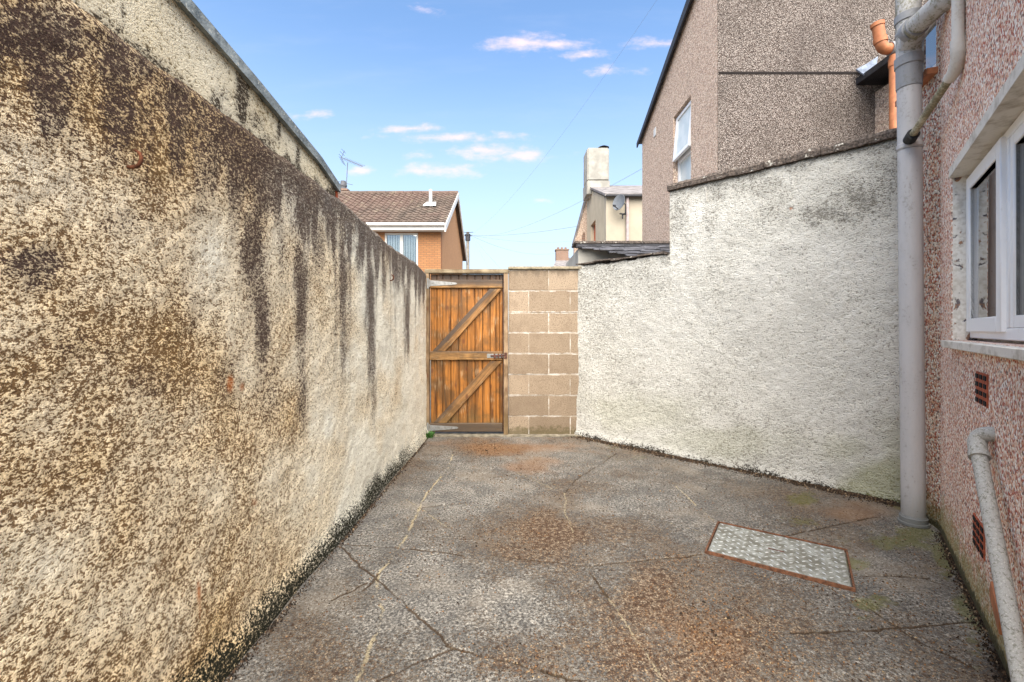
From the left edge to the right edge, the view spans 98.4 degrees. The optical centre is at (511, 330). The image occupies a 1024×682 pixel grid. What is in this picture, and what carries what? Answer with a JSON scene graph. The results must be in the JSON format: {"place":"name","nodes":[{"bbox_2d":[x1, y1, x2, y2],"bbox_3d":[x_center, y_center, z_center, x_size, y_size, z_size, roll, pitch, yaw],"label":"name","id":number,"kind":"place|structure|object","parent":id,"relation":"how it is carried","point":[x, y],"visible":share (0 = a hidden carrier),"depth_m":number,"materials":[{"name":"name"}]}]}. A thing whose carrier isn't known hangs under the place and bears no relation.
{"place":"outdoors","nodes":[
{"label":"outdoors","id":0,"kind":"place"},
{"bbox_2d":[338,180,467,350],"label":"brick house","id":1,"kind":"structure","parent":0,"point":[423,230],"depth_m":19.03,"materials":[{"name":"brown tile"}]},
{"bbox_2d":[338,152,364,187],"bbox_3d":[-8.233,-8.077,22.450,1.368,2.100,0.560,0,0,0],"label":"tv aerial","id":2,"kind":"object","parent":1,"relation":"attached to","point":[347,165],"visible":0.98,"depth_m":22.44,"materials":[{"name":"metal"}]},
{"bbox_2d":[385,233,417,264],"bbox_3d":[-4.513,-3.298,18.155,1.357,1.335,0.250,0,0,0],"label":"window","id":3,"kind":"structure","parent":1,"relation":"in","point":[406,244],"depth_m":18.18,"materials":[{"name":"white glass"}]},
{"bbox_2d":[430,385,430,422],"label":"back lane","id":4,"kind":"structure","parent":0,"point":[430,403],"depth_m":6.68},
{"bbox_2d":[566,241,669,266],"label":"shed","id":5,"kind":"structure","parent":4,"relation":"on","point":[588,251],"depth_m":5.29,"materials":[{"name":"stone"}]},
{"bbox_2d":[856,56,888,132],"bbox_3d":[5.201,-1.146,5.020,1.903,4.532,1.340,0,0,0],"label":"extension","id":6,"kind":"object","parent":4,"relation":"on","point":[873,72],"visible":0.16,"depth_m":5.42,"materials":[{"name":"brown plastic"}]},
{"bbox_2d":[888,53,896,128],"bbox_3d":[4.240,-1.651,4.900,0.106,2.791,0.106,0,0,0],"label":"orange pipe","id":7,"kind":"object","parent":6,"relation":"attached to","point":[892,110],"visible":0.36,"depth_m":4.88,"materials":[{"name":"plastic"}]},
{"bbox_2d":[870,19,895,55],"bbox_3d":[4.157,-3.234,4.900,0.339,0.361,0.136,0,0,0],"label":"orange vent pipe","id":8,"kind":"object","parent":7,"relation":"on","point":[882,45],"visible":0.94,"depth_m":4.86,"materials":[{"name":"plastic"}]},
{"bbox_2d":[192,0,685,268],"label":"sky","id":9,"kind":"structure","parent":0,"point":[470,98],"materials":[{"name":"blue"}]},
{"bbox_2d":[553,247,569,265],"bbox_3d":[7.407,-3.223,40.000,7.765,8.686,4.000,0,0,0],"label":"chimney","id":10,"kind":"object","parent":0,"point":[562,258],"depth_m":40.00,"materials":[{"name":"brick"}]},
{"bbox_2d":[583,145,641,241],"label":"cream house","id":11,"kind":"structure","parent":0,"point":[606,221],"depth_m":13.89,"materials":[{"name":"cream render"},{"name":"grey slate"}]},
{"bbox_2d":[594,224,595,240],"bbox_3d":[2.930,-2.276,15.090,0.080,2.792,0.893,0,0,0],"label":"side window","id":12,"kind":"structure","parent":11,"relation":"in","point":[595,224],"depth_m":15.28,"materials":[{"name":"glass"}]},
{"bbox_2d":[613,194,625,218],"bbox_3d":[3.072,-3.562,12.714,0.464,0.667,0.575,0,0,0],"label":"satellite dish","id":13,"kind":"object","parent":11,"relation":"attached to","point":[619,202],"visible":1,"depth_m":12.66,"materials":[{"name":"grey metal"}]},
{"bbox_2d":[224,360,1010,681],"bbox_3d":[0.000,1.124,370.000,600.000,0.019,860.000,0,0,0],"label":"ground","id":14,"kind":"structure","parent":0,"point":[586,598],"depth_m":1.92,"materials":[{"name":"concrete"}]},
{"bbox_2d":[0,0,427,681],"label":"rendered wall","id":15,"kind":"structure","parent":14,"relation":"on","point":[212,384],"depth_m":1.21,"materials":[{"name":"beige paint"}]},
{"bbox_2d":[126,149,143,168],"bbox_3d":[-0.940,-0.422,1.091,0.057,0.048,0.009,0,0,0],"label":"wall hook","id":16,"kind":"object","parent":15,"relation":"attached to","point":[140,161],"depth_m":1.09,"materials":[{"name":"metal"}]},
{"bbox_2d":[71,0,340,197],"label":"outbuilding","id":17,"kind":"structure","parent":15,"relation":"on","point":[185,42],"depth_m":1.42,"materials":[{"name":"concrete"}]},
{"bbox_2d":[424,269,507,434],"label":"wooden gate","id":18,"kind":"structure","parent":15,"relation":"attached to","point":[467,355],"depth_m":4.73,"materials":[{"name":"wood"}]},
{"bbox_2d":[226,439,426,681],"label":"moss crumbs","id":19,"kind":"object","parent":14,"relation":"on","point":[270,630],"visible":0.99,"depth_m":1.87,"materials":[{"name":"green plant"}]},
{"bbox_2d":[425,430,435,438],"bbox_3d":[-0.857,1.085,4.599,0.137,0.070,0.174,0,0,0],"label":"weed","id":20,"kind":"object","parent":14,"relation":"on","point":[429,434],"visible":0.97,"depth_m":4.57,"materials":[{"name":"green plant"}]},
{"bbox_2d":[464,232,471,268],"bbox_3d":[-3.000,-2.777,30.000,0.763,7.794,0.554,0,0,0],"label":"telegraph pole","id":21,"kind":"object","parent":14,"relation":"on","point":[467,235],"visible":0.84,"depth_m":29.90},
{"bbox_2d":[472,169,640,235],"bbox_3d":[-0.047,-4.902,19.600,0.007,3.090,21.517,0,0,-15],"label":"overhead wire","id":22,"kind":"object","parent":21,"relation":"attached to","point":[570,206],"visible":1,"depth_m":12.94,"materials":[{"name":"black"}]},
{"bbox_2d":[486,0,656,222],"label":"overhead wire","id":23,"kind":"object","parent":21,"relation":"attached to","point":[588,98],"visible":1,"depth_m":14.68,"materials":[{"name":"black"}]},
{"bbox_2d":[433,432,580,436],"bbox_3d":[-0.105,1.129,4.774,1.690,0.042,0.275,0,0,0],"label":"gate threshold","id":24,"kind":"object","parent":14,"relation":"on","point":[469,434],"visible":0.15,"depth_m":4.64,"materials":[{"name":"concrete"}]},
{"bbox_2d":[508,266,580,433],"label":"block wall","id":25,"kind":"structure","parent":14,"relation":"on","point":[543,367],"depth_m":4.71,"materials":[{"name":"beige concrete"}]},
{"bbox_2d":[572,201,586,253],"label":"terrace gable","id":26,"kind":"structure","parent":14,"relation":"on","point":[581,232],"depth_m":16.50,"materials":[{"name":"grey stone"}]},
{"bbox_2d":[291,438,896,668],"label":"dark clods","id":27,"kind":"object","parent":14,"relation":"on","point":[691,650],"visible":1,"depth_m":1.82,"materials":[{"name":"brown soil"}]},
{"bbox_2d":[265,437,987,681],"bbox_3d":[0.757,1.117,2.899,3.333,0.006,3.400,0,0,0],"label":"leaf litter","id":28,"kind":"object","parent":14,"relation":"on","point":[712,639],"visible":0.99,"depth_m":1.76,"materials":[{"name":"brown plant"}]},
{"bbox_2d":[570,436,896,506],"bbox_3d":[1.521,1.112,3.714,0.245,0.016,2.582,0,0,-45],"label":"wall foot debris","id":29,"kind":"object","parent":14,"relation":"on","point":[823,488],"depth_m":3.42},
{"bbox_2d":[575,128,900,502],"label":"white wall","id":30,"kind":"structure","parent":14,"relation":"on","point":[749,321],"depth_m":3.42,"materials":[{"name":"paint"}]},
{"bbox_2d":[705,521,855,591],"bbox_3d":[1.329,1.122,2.221,0.600,0.036,0.410,0,0,33],"label":"manhole cover","id":31,"kind":"object","parent":14,"relation":"on","point":[821,563],"visible":1,"depth_m":2.18,"materials":[{"name":"metal"}]},
{"bbox_2d":[894,0,950,528],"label":"soil pipe","id":32,"kind":"object","parent":14,"relation":"on","point":[914,20],"visible":0.98,"depth_m":2.51,"materials":[{"name":"grey plastic"}]},
{"bbox_2d":[895,0,1023,677],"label":"house","id":33,"kind":"structure","parent":14,"relation":"on","point":[973,178],"depth_m":1.86,"materials":[{"name":"pink stone"}]},
{"bbox_2d":[922,21,935,71],"bbox_3d":[2.508,-1.679,2.639,0.050,0.373,0.347,0,0,21],"label":"upper window","id":34,"kind":"structure","parent":33,"relation":"in","point":[929,41],"depth_m":2.65,"materials":[{"name":"blue glass"}]},
{"bbox_2d":[903,0,965,144],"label":"waste pipe","id":35,"kind":"object","parent":33,"relation":"attached to","point":[957,54],"visible":0.99,"depth_m":1.97,"materials":[{"name":"white plastic"}]},
{"bbox_2d":[966,110,1023,340],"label":"window","id":36,"kind":"structure","parent":33,"relation":"in","point":[995,188],"depth_m":1.70,"materials":[{"name":"white plastic"}]},
{"bbox_2d":[967,427,1023,681],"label":"lichened drain pipe","id":37,"kind":"object","parent":33,"relation":"attached to","point":[978,451],"visible":0.94,"depth_m":1.37,"materials":[{"name":"plastic"}]},
{"bbox_2d":[931,530,1010,681],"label":"moss","id":38,"kind":"object","parent":14,"relation":"on","point":[965,592],"visible":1,"depth_m":1.73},
{"bbox_2d":[636,0,926,240],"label":"pebbledashed house","id":39,"kind":"structure","parent":0,"point":[740,83],"depth_m":5.54,"materials":[{"name":"stone"}]},
{"bbox_2d":[673,100,690,181],"bbox_3d":[2.636,-2.284,6.718,0.155,2.208,0.685,0,0,0],"label":"window","id":40,"kind":"structure","parent":39,"relation":"in","point":[682,142],"depth_m":6.77,"materials":[{"name":"white plastic"}]}
]}

